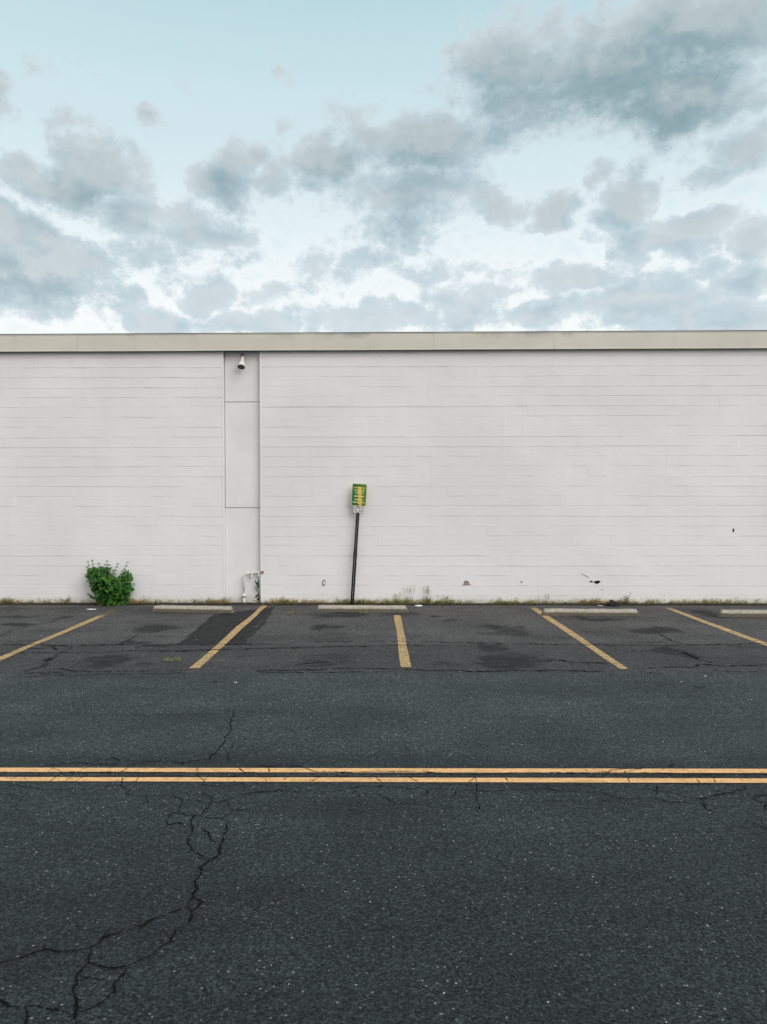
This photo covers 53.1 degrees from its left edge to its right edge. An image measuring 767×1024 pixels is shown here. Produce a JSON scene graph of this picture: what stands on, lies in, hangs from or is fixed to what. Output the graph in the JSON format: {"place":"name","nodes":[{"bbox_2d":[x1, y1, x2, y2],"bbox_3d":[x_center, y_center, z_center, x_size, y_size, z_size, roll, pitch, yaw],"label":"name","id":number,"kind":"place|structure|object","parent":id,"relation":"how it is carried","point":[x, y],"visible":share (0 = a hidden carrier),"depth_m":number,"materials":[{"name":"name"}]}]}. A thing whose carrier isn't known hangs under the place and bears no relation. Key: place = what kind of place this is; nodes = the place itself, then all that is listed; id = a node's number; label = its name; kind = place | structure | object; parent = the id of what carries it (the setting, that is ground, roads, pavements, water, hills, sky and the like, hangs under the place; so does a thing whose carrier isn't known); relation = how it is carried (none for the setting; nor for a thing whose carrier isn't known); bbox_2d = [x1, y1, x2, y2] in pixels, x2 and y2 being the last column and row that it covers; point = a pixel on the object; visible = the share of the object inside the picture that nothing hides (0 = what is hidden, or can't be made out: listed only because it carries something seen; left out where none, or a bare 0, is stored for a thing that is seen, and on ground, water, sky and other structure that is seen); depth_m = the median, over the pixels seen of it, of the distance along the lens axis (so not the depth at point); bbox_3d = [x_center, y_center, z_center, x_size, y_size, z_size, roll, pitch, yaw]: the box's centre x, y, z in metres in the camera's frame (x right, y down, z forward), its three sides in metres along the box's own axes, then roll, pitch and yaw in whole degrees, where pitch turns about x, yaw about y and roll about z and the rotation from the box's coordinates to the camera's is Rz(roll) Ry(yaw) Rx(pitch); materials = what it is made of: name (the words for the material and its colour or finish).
{"place":"outdoors","nodes":[
{"label":"outdoors","id":0,"kind":"place"},
{"bbox_2d":[1,604,764,674],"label":"grit","id":1,"kind":"object","parent":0,"point":[423,626],"visible":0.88,"depth_m":13.69,"materials":[{"name":"grey gravel"}]},
{"bbox_2d":[0,672,766,1023],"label":"road","id":2,"kind":"structure","parent":0,"point":[382,848],"depth_m":4.77,"materials":[{"name":"grey asphalt"}]},
{"bbox_2d":[0,605,766,676],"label":"parking lot","id":3,"kind":"structure","parent":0,"point":[465,639],"depth_m":11.72,"materials":[{"name":"grey asphalt"}]},
{"bbox_2d":[164,657,180,661],"bbox_3d":[-2.811,1.964,10.222,0.228,0.082,0.084,0,1,-8],"label":"weed","id":4,"kind":"object","parent":3,"relation":"on","point":[165,659],"visible":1,"depth_m":10.23,"materials":[{"name":"green plant"}]},
{"bbox_2d":[151,605,234,612],"bbox_3d":[-3.647,1.853,14.684,1.620,0.122,0.160,0,1,6],"label":"wheel stop","id":5,"kind":"object","parent":3,"relation":"on","point":[192,609],"visible":1,"depth_m":14.62,"materials":[{"name":"concrete"}]},
{"bbox_2d":[316,605,408,612],"bbox_3d":[-0.410,1.848,14.704,1.787,0.123,0.161,0,1,3],"label":"wheel stop","id":6,"kind":"object","parent":3,"relation":"on","point":[357,608],"visible":0.98,"depth_m":14.64,"materials":[{"name":"concrete"}]},
{"bbox_2d":[0,602,766,605],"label":"dirt strip","id":7,"kind":"object","parent":3,"relation":"on","point":[260,603],"visible":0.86,"depth_m":15.65,"materials":[{"name":"brown soil"}]},
{"bbox_2d":[84,560,134,605],"bbox_3d":[-5.594,1.457,15.519,1.032,0.977,0.588,0,1,1],"label":"leafy bush","id":8,"kind":"object","parent":7,"relation":"on","point":[101,579],"visible":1,"depth_m":15.50,"materials":[{"name":"green plant"}]},
{"bbox_2d":[241,571,263,602],"bbox_3d":[-2.696,1.557,15.809,0.484,0.712,0.107,0,1,3],"label":"standpipe","id":9,"kind":"object","parent":7,"relation":"on","point":[243,595],"visible":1,"depth_m":15.80,"materials":[{"name":"white metal"}]},
{"bbox_2d":[255,579,258,602],"bbox_3d":[-2.600,1.632,15.789,0.096,0.520,0.058,0,1,1],"label":"corner weed","id":10,"kind":"object","parent":7,"relation":"on","point":[257,584],"visible":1,"depth_m":15.79,"materials":[{"name":"green plant"}]},
{"bbox_2d":[350,483,366,604],"bbox_3d":[-0.561,0.689,15.608,0.305,2.533,0.060,4,1,1],"label":"parking sign","id":11,"kind":"object","parent":7,"relation":"on","point":[358,497],"visible":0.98,"depth_m":15.58,"materials":[{"name":"metal"}]},
{"bbox_2d":[0,594,766,604],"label":"weed fringe","id":12,"kind":"object","parent":7,"relation":"on","point":[373,602],"visible":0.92,"depth_m":15.67,"materials":[{"name":"green plant"}]},
{"bbox_2d":[404,587,414,603],"bbox_3d":[0.525,1.697,15.675,0.258,0.387,0.097,0,1,1],"label":"grass clump","id":13,"kind":"object","parent":7,"relation":"on","point":[408,598],"visible":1,"depth_m":15.67,"materials":[{"name":"green plant"}]},
{"bbox_2d":[420,586,432,603],"bbox_3d":[0.881,1.696,15.670,0.269,0.390,0.100,0,1,13],"label":"grass clump","id":14,"kind":"object","parent":7,"relation":"on","point":[423,600],"visible":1,"depth_m":15.66,"materials":[{"name":"green plant"}]},
{"bbox_2d":[588,598,603,604],"bbox_3d":[4.306,1.788,15.585,0.332,0.190,0.174,0,1,1],"label":"weed","id":15,"kind":"object","parent":7,"relation":"on","point":[596,601],"visible":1,"depth_m":15.59,"materials":[{"name":"green plant"}]},
{"bbox_2d":[540,608,639,615],"bbox_3d":[3.820,1.851,14.195,1.805,0.123,0.161,0,1,2],"label":"wheel stop","id":16,"kind":"object","parent":3,"relation":"on","point":[590,612],"visible":0.98,"depth_m":14.13,"materials":[{"name":"concrete"}]},
{"bbox_2d":[605,600,619,606],"bbox_3d":[4.605,1.835,15.431,0.299,0.137,0.167,0,1,1],"label":"rubble lump","id":17,"kind":"object","parent":3,"relation":"on","point":[612,603],"visible":1,"depth_m":15.43,"materials":[{"name":"stone"}]},
{"bbox_2d":[717,610,766,616],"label":"wheel stop","id":18,"kind":"object","parent":3,"relation":"on","point":[742,613],"visible":1,"depth_m":13.98,"materials":[{"name":"concrete"}]},
{"bbox_2d":[0,0,766,333],"label":"sky","id":19,"kind":"structure","parent":0,"point":[167,166],"materials":[{"name":"blue"}]},
{"label":"ground","id":20,"kind":"structure","parent":0,"visible":0},
{"bbox_2d":[0,330,766,602],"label":"commercial building","id":21,"kind":"structure","parent":20,"relation":"on","point":[521,466],"depth_m":15.68,"materials":[{"name":"paint"}]},
{"bbox_2d":[237,354,244,369],"bbox_3d":[-2.889,-3.077,15.665,0.158,0.346,0.268,0,1,1],"label":"security camera","id":22,"kind":"object","parent":21,"relation":"attached to","point":[241,364],"depth_m":15.62,"materials":[{"name":"white plastic"}]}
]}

